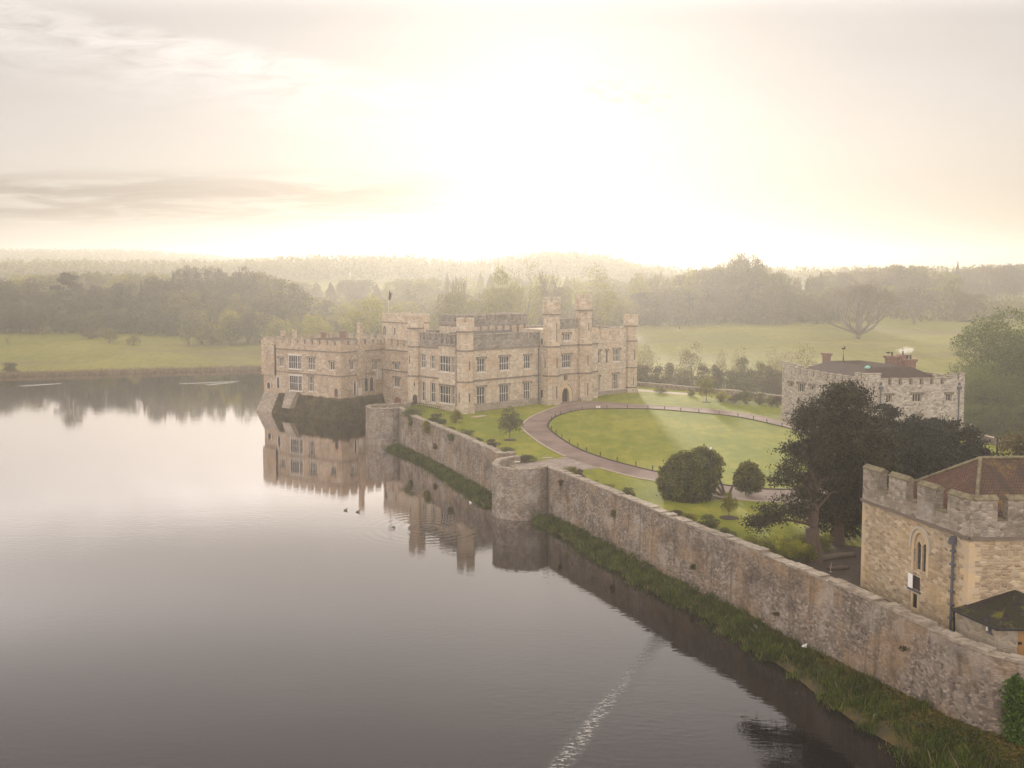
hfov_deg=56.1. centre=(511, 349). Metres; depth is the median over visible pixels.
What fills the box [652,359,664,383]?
hedge bush
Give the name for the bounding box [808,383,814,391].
window
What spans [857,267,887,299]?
wood tree
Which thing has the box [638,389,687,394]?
pale walk
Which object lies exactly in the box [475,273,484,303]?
wood tree
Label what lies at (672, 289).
wood tree
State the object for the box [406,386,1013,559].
lawn
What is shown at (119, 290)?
wood tree
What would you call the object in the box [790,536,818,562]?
laurel
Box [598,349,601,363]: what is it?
window
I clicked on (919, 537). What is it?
window
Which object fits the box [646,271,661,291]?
wood tree
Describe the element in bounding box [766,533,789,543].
laurel
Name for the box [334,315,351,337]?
wood tree
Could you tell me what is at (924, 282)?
wood tree
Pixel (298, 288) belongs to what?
wood tree
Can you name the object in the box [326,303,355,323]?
wood tree
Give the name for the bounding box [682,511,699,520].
shrub
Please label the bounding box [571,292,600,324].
wood tree
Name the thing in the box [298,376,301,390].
window
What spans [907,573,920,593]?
window
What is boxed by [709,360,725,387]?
hedge bush
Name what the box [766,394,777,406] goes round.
shrub
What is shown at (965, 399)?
bank bush
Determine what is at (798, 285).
wood tree
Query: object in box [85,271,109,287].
wood tree
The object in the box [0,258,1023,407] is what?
ground
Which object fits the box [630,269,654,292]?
wood tree
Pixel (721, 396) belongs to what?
shrub
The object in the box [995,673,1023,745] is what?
wall plant
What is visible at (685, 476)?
dome shrub
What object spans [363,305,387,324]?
wood tree
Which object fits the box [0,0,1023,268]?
sky
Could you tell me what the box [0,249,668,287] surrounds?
ridge wood
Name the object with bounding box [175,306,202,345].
meadow bush
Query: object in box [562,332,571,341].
window
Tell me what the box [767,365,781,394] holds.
hedge bush
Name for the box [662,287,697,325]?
wood tree
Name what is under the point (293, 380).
window
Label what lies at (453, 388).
window
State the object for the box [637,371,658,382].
hedge bush
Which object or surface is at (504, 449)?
shrub
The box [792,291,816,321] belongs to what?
wood tree
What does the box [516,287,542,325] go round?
wood tree
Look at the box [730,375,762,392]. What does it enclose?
hedge bush
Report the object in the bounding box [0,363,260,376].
reed bed
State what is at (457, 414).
shrub
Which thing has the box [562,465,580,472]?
shrub
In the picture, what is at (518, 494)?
round tower
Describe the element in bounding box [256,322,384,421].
island keep
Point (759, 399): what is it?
shrub
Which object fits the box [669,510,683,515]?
shrub
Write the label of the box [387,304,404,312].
wood tree
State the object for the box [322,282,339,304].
wood tree
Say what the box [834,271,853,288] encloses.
wood tree
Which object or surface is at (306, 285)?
wood tree
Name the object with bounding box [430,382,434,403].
window
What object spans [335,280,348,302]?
wood tree
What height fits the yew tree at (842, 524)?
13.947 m
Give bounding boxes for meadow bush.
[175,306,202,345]
[193,303,214,344]
[196,316,225,344]
[211,303,242,345]
[223,321,249,345]
[235,295,262,344]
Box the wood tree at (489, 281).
[482,274,495,297]
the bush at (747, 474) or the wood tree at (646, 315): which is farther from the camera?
the wood tree at (646, 315)
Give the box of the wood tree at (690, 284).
[681,270,712,318]
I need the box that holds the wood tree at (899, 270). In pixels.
[889,264,913,303]
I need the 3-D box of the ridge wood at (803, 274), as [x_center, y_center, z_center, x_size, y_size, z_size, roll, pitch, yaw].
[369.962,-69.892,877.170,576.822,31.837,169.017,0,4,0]
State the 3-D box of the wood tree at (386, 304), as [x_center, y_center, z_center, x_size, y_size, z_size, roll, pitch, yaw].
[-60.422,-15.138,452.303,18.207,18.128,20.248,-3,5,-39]
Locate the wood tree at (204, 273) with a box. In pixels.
[199,266,212,286]
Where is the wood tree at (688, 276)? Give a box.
[681,269,700,310]
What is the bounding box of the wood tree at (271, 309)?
[254,297,287,325]
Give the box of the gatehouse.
[860,456,1023,655]
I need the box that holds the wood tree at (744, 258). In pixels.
[728,253,751,277]
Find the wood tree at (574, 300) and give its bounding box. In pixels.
[566,288,585,316]
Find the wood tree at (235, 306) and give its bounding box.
[224,293,247,325]
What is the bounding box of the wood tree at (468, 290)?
[447,277,484,300]
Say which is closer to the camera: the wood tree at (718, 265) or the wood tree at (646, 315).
the wood tree at (646, 315)
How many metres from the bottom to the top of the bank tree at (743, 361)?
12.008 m
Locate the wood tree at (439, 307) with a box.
[431,299,465,325]
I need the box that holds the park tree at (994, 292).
[968,264,1017,300]
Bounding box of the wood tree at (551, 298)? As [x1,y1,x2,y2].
[532,291,563,319]
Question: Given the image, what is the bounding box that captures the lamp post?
[709,447,711,500]
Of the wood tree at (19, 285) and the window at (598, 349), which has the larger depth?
the wood tree at (19, 285)
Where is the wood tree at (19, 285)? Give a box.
[15,280,31,320]
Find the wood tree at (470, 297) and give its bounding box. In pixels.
[462,295,482,313]
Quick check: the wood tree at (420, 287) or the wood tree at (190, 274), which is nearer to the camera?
the wood tree at (190, 274)
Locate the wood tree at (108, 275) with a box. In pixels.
[96,270,114,299]
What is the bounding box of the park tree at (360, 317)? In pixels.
[340,294,390,338]
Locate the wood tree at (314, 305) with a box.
[301,296,325,323]
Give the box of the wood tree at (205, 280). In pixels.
[200,265,215,293]
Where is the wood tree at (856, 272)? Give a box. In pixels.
[849,268,873,287]
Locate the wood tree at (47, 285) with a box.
[27,274,58,290]
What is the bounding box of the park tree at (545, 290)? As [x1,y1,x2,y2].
[535,266,560,301]
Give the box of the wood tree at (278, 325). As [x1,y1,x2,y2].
[259,315,294,338]
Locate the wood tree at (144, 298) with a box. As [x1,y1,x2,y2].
[138,275,156,316]
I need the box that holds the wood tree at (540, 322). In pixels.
[526,286,547,327]
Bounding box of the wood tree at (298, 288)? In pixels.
[288,282,305,295]
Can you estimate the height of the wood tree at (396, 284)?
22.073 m
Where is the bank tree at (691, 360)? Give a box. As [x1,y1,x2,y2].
[676,340,706,377]
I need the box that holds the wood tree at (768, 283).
[752,265,780,296]
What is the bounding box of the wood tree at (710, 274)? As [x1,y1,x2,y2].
[703,267,729,315]
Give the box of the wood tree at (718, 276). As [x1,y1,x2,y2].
[713,266,727,291]
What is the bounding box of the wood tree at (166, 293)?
[158,288,194,328]
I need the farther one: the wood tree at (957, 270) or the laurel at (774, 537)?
the wood tree at (957, 270)
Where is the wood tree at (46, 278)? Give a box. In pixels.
[35,272,64,302]
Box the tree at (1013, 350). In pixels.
[945,306,1023,396]
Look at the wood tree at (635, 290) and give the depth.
470.13 m
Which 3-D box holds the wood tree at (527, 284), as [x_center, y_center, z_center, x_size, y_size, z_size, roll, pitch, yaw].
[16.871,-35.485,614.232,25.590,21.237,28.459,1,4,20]
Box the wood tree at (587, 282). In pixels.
[578,279,597,291]
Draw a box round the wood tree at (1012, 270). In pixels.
[991,263,1021,295]
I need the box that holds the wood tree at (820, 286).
[817,272,823,293]
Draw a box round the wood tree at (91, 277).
[75,270,104,304]
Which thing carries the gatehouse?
on the lawn at (646, 438)
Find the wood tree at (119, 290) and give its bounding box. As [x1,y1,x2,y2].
[109,282,128,311]
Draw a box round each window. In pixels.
[276,376,279,387]
[277,356,283,366]
[289,355,296,368]
[289,375,297,390]
[298,356,300,368]
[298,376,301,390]
[306,356,315,370]
[307,375,313,391]
[328,360,334,370]
[334,388,337,396]
[349,359,355,370]
[353,382,356,394]
[364,377,368,391]
[369,376,373,390]
[372,359,379,370]
[392,361,399,370]
[392,376,400,387]
[420,353,425,368]
[421,381,425,401]
[430,355,434,369]
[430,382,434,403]
[438,356,449,372]
[438,385,449,404]
[450,387,454,404]
[451,356,454,373]
[476,356,486,373]
[476,385,486,403]
[498,355,510,371]
[498,383,510,400]
[523,353,532,369]
[523,381,531,398]
[561,353,572,368]
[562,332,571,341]
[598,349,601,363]
[612,348,620,362]
[612,372,619,388]
[787,380,793,388]
[796,381,805,393]
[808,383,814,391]
[884,393,893,403]
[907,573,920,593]
[909,526,930,577]
[910,591,919,612]
[911,392,923,402]
[945,392,953,402]
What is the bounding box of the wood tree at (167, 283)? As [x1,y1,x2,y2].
[158,278,172,296]
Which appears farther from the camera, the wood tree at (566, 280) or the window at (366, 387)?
the wood tree at (566, 280)
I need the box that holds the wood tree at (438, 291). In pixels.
[420,277,452,305]
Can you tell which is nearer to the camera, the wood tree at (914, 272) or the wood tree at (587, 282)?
the wood tree at (914, 272)
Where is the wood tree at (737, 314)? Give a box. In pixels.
[728,283,751,322]
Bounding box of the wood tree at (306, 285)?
[291,281,322,297]
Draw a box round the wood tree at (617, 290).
[591,279,629,304]
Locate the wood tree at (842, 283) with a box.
[829,272,850,286]
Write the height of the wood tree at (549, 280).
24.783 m
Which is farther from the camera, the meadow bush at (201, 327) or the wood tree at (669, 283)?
the wood tree at (669, 283)
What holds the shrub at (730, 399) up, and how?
on the lawn at (646, 438)
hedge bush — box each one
[637,361,651,381]
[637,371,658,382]
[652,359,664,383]
[660,360,678,383]
[660,372,677,384]
[672,365,692,384]
[676,374,697,386]
[691,357,710,385]
[698,373,725,388]
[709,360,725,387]
[721,365,740,388]
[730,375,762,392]
[743,364,760,392]
[756,360,776,392]
[757,370,781,394]
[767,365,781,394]
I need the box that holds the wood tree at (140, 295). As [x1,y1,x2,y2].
[137,280,145,320]
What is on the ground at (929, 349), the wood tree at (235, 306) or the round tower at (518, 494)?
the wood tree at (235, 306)
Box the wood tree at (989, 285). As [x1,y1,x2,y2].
[975,264,1009,297]
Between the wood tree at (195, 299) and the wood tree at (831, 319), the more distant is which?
the wood tree at (831, 319)
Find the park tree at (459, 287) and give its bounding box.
[443,274,468,314]
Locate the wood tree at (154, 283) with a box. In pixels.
[147,275,163,319]
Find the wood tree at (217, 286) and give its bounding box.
[206,265,231,296]
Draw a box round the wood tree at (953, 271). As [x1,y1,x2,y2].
[950,270,982,292]
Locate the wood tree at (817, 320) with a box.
[801,290,831,323]
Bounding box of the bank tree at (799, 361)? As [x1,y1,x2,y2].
[773,343,817,378]
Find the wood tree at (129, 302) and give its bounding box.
[123,282,143,321]
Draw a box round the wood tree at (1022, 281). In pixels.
[1002,264,1023,294]
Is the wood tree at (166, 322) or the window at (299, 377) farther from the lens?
the wood tree at (166, 322)
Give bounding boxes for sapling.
[497,405,522,440]
[696,377,715,402]
[719,490,737,519]
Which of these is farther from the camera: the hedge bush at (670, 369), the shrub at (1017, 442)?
the hedge bush at (670, 369)
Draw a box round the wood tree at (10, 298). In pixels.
[0,277,21,307]
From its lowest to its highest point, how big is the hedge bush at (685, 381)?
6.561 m
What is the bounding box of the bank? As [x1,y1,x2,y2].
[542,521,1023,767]
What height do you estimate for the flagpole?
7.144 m
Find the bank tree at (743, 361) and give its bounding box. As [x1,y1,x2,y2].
[735,348,755,381]
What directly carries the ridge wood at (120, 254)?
on the ground at (929, 349)
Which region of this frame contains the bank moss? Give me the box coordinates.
[719,607,1023,767]
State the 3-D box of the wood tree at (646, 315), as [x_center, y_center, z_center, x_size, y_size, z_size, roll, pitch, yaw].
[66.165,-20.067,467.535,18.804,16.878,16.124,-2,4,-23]
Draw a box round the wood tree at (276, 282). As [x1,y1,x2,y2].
[262,276,287,317]
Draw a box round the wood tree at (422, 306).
[416,303,438,321]
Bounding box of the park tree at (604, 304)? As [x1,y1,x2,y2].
[563,263,623,326]
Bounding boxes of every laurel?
[741,533,763,545]
[757,535,785,552]
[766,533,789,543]
[774,534,804,559]
[783,532,805,545]
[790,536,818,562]
[819,532,835,552]
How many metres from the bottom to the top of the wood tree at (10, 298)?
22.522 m
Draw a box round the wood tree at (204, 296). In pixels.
[192,289,219,323]
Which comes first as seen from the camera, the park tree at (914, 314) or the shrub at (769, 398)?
the shrub at (769, 398)
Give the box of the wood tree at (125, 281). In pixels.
[115,279,136,307]
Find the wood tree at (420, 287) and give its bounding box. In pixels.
[408,278,437,313]
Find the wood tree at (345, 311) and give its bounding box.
[335,302,363,328]
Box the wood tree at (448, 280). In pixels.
[442,276,452,294]
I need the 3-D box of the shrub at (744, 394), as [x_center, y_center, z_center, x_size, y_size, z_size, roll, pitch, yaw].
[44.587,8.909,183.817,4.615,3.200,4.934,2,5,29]
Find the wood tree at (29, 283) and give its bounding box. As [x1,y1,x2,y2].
[20,277,40,313]
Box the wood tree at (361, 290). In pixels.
[344,279,374,301]
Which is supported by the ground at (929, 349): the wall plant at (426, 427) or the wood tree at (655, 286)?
the wood tree at (655, 286)
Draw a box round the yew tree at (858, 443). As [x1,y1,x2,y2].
[737,378,901,562]
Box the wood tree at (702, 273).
[693,267,715,301]
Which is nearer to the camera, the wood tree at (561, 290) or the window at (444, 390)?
the window at (444, 390)
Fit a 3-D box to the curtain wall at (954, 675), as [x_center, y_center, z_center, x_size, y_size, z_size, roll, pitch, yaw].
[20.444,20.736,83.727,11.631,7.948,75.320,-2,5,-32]
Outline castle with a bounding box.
[382,294,637,413]
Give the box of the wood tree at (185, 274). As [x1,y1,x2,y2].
[180,264,190,287]
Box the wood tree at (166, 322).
[157,303,181,335]
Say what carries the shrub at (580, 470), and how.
on the lawn at (646, 438)
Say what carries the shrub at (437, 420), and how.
on the lawn at (646, 438)
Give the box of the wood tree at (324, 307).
[300,297,337,321]
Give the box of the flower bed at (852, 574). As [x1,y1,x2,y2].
[713,496,866,589]
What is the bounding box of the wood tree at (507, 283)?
[491,274,521,294]
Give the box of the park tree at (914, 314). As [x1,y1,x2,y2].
[896,285,934,324]
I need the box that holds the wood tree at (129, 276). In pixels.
[109,271,143,288]
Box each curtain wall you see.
[403,413,515,491]
[548,467,1023,737]
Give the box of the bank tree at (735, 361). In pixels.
[730,350,740,377]
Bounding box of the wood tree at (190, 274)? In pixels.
[181,268,202,308]
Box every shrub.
[1,361,17,372]
[81,328,101,337]
[98,327,119,342]
[124,334,141,345]
[399,405,425,417]
[427,411,446,423]
[449,408,464,422]
[459,428,475,436]
[486,439,499,446]
[500,446,513,451]
[521,454,537,461]
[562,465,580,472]
[574,468,584,476]
[622,485,635,495]
[653,388,668,392]
[655,448,720,503]
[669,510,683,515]
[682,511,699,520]
[687,388,695,395]
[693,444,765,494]
[696,511,721,527]
[715,388,731,400]
[718,527,739,535]
[726,392,741,402]
[732,389,755,403]
[754,391,767,404]
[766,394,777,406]
[770,394,781,407]
[994,418,1023,455]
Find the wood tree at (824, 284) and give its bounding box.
[823,272,840,292]
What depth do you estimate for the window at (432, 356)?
179.19 m
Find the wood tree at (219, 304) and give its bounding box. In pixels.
[201,291,231,322]
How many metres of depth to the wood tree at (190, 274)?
446.87 m
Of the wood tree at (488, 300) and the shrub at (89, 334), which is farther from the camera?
the wood tree at (488, 300)
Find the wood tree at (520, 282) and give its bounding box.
[504,276,526,300]
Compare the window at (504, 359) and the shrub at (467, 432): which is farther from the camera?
the window at (504, 359)
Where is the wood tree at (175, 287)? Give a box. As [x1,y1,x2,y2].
[162,281,184,304]
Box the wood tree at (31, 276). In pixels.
[12,273,48,291]
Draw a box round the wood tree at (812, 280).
[804,274,819,297]
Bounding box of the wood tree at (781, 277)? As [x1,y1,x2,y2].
[769,270,796,307]
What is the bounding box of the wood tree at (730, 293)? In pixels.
[712,284,737,322]
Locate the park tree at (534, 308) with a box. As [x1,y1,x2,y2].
[507,258,547,325]
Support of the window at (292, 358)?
in the island keep
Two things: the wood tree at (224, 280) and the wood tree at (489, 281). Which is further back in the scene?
the wood tree at (489, 281)
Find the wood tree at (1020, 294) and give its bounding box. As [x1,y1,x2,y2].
[1014,263,1023,296]
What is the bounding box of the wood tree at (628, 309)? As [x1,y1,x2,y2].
[612,298,644,322]
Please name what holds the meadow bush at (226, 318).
on the ground at (929, 349)
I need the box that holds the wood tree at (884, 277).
[877,264,907,298]
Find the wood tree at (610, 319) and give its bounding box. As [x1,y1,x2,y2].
[593,291,629,327]
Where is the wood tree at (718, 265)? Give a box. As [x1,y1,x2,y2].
[712,261,731,274]
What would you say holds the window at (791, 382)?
in the tower house
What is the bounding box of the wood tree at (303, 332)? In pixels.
[297,315,315,338]
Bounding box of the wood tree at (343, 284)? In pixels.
[337,279,366,299]
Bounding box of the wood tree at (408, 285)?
[398,279,425,305]
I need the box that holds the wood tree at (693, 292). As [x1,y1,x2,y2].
[673,285,702,324]
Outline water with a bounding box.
[0,370,1023,767]
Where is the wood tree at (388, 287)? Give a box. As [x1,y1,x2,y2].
[381,282,394,304]
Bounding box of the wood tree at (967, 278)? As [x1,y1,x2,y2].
[954,266,983,294]
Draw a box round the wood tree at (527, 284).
[523,279,554,300]
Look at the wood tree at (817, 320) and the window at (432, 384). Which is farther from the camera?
the wood tree at (817, 320)
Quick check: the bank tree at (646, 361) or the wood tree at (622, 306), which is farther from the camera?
the wood tree at (622, 306)
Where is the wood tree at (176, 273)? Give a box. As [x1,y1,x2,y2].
[170,266,191,299]
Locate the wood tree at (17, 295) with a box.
[0,279,22,317]
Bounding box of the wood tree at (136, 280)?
[127,272,150,299]
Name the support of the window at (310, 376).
in the island keep
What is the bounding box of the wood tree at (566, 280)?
[563,277,574,302]
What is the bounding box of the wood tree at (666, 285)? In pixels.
[662,275,676,305]
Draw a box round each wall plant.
[407,417,412,425]
[421,420,431,432]
[446,434,452,440]
[610,509,615,516]
[898,645,906,651]
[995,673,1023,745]
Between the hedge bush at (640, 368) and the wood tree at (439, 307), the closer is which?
the hedge bush at (640, 368)
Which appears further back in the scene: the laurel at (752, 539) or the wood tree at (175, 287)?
the wood tree at (175, 287)
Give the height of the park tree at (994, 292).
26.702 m
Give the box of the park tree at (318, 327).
[302,312,335,338]
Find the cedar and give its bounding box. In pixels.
[43,272,89,329]
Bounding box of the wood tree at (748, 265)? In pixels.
[740,254,763,284]
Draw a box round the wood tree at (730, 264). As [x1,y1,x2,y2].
[723,256,741,302]
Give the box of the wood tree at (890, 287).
[873,283,895,306]
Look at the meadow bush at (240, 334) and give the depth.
371.43 m
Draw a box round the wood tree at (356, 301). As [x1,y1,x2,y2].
[348,297,377,311]
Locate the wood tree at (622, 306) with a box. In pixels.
[602,292,641,324]
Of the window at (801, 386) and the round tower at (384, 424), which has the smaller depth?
the window at (801, 386)
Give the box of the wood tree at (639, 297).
[629,292,651,325]
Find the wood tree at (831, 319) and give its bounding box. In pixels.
[818,287,847,323]
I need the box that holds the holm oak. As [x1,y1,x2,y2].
[867,401,996,489]
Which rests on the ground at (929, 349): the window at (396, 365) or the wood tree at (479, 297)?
the wood tree at (479, 297)
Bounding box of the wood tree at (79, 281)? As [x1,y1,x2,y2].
[62,271,87,308]
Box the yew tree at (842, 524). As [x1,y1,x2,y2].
[780,406,907,543]
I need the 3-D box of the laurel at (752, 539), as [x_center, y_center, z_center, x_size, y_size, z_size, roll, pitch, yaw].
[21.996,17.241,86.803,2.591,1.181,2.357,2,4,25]
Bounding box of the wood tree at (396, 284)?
[381,278,414,304]
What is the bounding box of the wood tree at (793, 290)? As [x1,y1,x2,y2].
[786,289,815,321]
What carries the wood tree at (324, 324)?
on the ground at (929, 349)
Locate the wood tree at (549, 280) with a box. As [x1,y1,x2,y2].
[531,274,568,306]
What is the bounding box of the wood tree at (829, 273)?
[813,271,839,289]
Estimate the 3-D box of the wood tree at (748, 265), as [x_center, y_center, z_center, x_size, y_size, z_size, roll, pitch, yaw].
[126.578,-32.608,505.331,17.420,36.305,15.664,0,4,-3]
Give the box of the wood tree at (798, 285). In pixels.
[791,277,803,305]
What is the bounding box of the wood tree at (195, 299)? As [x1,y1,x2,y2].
[186,290,204,324]
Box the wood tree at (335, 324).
[326,309,340,337]
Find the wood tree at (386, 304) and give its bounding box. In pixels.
[372,299,395,319]
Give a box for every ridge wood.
[0,248,307,272]
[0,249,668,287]
[606,258,1018,288]
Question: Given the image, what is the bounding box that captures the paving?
[509,457,597,469]
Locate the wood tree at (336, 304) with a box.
[316,296,350,316]
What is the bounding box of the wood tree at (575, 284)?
[562,279,595,298]
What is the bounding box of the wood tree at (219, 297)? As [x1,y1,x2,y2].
[207,289,231,319]
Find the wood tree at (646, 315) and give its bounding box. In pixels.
[631,291,665,324]
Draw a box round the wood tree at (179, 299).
[162,289,204,334]
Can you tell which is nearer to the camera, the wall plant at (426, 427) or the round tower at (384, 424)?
the wall plant at (426, 427)
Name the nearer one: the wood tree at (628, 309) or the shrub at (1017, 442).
the shrub at (1017, 442)
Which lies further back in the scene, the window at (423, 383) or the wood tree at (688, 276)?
the wood tree at (688, 276)
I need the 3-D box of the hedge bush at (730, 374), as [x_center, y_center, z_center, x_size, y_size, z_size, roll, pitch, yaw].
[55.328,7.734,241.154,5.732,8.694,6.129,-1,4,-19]
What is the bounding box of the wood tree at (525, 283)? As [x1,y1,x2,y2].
[516,277,532,302]
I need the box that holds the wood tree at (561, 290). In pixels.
[551,285,575,323]
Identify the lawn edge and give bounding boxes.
[547,408,800,489]
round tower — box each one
[365,401,413,445]
[492,455,554,520]
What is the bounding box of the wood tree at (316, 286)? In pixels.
[308,282,325,299]
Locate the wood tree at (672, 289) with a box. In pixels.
[667,275,686,310]
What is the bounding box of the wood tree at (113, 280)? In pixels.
[102,273,128,289]
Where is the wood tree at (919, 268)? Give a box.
[906,265,937,286]
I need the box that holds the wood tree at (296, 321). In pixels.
[285,309,302,337]
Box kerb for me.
[521,403,793,502]
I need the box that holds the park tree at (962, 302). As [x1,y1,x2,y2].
[941,277,972,320]
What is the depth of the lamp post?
104.22 m
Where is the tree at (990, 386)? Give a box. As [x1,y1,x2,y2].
[957,361,1023,409]
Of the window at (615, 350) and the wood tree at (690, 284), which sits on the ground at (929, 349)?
the wood tree at (690, 284)
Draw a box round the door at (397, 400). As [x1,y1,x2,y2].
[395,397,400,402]
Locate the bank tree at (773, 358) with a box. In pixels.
[766,347,780,371]
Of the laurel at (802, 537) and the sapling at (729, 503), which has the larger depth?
the sapling at (729, 503)
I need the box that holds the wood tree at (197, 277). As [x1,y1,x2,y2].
[189,267,204,293]
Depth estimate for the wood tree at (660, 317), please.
463.34 m
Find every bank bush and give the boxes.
[963,401,979,424]
[964,392,977,409]
[964,403,986,424]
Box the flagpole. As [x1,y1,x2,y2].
[388,291,391,312]
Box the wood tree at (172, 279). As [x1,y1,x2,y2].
[171,271,174,284]
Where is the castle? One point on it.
(472, 363)
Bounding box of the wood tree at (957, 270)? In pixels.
[955,261,961,295]
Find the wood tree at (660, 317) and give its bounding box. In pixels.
[645,289,670,324]
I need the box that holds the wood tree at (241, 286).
[227,266,260,309]
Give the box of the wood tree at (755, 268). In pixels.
[741,259,769,302]
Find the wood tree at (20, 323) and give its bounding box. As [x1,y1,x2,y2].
[6,304,32,332]
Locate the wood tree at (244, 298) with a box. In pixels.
[233,291,255,320]
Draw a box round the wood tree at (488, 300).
[478,293,503,311]
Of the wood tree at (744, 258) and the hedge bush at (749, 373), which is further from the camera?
the wood tree at (744, 258)
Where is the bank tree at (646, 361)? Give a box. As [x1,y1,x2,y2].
[638,345,656,379]
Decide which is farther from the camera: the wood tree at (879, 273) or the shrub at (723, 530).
the wood tree at (879, 273)
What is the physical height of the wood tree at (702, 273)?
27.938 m
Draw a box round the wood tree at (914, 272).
[906,264,919,301]
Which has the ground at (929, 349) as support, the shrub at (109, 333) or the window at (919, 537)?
the shrub at (109, 333)
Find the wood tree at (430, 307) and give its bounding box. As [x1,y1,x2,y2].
[422,301,443,318]
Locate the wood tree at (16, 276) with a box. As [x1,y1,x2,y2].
[7,274,31,288]
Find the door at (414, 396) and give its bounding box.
[413,395,416,403]
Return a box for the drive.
[523,400,827,501]
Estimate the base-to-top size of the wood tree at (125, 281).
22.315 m
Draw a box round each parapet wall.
[637,382,781,401]
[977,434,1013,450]
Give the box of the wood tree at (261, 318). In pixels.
[250,313,280,335]
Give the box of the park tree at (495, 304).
[481,264,524,312]
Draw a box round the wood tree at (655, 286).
[646,275,664,304]
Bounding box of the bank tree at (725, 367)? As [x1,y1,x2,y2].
[717,349,727,377]
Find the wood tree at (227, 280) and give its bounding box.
[223,272,246,296]
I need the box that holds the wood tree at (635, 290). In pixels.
[624,272,649,320]
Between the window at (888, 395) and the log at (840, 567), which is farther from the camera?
the window at (888, 395)
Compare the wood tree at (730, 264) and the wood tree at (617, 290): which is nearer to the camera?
the wood tree at (730, 264)
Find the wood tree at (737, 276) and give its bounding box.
[725,253,748,308]
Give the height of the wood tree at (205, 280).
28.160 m
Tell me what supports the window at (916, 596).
in the gatehouse
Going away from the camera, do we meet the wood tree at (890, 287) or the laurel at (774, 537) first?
the laurel at (774, 537)
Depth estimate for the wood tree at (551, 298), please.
427.70 m
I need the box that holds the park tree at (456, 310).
[429,289,486,332]
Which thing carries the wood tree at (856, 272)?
on the ground at (929, 349)
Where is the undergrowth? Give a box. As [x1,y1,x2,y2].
[48,295,1023,326]
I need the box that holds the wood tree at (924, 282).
[913,267,945,289]
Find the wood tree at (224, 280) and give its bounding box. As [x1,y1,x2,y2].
[218,273,230,290]
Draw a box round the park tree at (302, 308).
[261,279,314,329]
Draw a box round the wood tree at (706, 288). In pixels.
[694,283,725,322]
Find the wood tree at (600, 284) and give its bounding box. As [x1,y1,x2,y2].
[587,276,610,300]
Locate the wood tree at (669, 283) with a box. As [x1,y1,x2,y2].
[654,277,671,321]
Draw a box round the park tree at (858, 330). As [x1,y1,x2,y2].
[803,279,912,338]
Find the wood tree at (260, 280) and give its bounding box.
[238,271,268,322]
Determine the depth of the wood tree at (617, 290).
583.28 m
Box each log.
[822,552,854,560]
[827,565,848,570]
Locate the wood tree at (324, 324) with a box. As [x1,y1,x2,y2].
[313,315,333,332]
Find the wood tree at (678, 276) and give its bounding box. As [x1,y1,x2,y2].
[671,272,698,300]
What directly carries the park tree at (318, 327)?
on the ground at (929, 349)
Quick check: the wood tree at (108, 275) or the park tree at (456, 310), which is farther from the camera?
the wood tree at (108, 275)
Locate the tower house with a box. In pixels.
[781,346,965,436]
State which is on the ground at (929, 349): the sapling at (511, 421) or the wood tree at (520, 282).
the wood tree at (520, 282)
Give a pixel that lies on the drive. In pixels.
(535, 426)
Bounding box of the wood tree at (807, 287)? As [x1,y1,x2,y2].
[801,278,809,305]
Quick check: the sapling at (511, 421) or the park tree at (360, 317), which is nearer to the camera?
the sapling at (511, 421)
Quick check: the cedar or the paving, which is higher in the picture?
the cedar
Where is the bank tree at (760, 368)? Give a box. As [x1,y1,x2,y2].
[754,357,765,388]
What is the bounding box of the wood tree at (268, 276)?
[255,274,272,295]
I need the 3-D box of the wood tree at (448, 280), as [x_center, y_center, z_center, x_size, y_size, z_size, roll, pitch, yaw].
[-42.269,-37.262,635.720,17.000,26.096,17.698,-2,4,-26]
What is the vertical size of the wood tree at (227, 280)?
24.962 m
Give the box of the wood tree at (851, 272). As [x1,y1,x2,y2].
[845,269,860,285]
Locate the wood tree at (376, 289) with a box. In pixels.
[369,284,384,306]
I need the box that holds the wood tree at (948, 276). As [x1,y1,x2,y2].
[938,271,960,293]
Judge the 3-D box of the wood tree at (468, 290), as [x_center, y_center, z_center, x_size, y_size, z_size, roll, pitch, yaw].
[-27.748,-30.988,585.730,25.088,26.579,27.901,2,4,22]
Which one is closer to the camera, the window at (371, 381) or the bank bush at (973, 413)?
the bank bush at (973, 413)
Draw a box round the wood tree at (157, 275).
[146,271,170,298]
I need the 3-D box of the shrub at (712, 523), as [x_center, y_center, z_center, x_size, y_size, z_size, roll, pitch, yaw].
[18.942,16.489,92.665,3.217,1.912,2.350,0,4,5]
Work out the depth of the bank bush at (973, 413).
195.50 m
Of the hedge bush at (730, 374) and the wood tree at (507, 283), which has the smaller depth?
the hedge bush at (730, 374)
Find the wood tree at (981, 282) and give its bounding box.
[964,267,990,295]
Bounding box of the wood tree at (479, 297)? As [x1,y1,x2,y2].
[470,289,488,312]
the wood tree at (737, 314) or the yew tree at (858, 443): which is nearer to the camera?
the yew tree at (858, 443)
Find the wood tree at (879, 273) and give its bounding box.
[870,267,889,282]

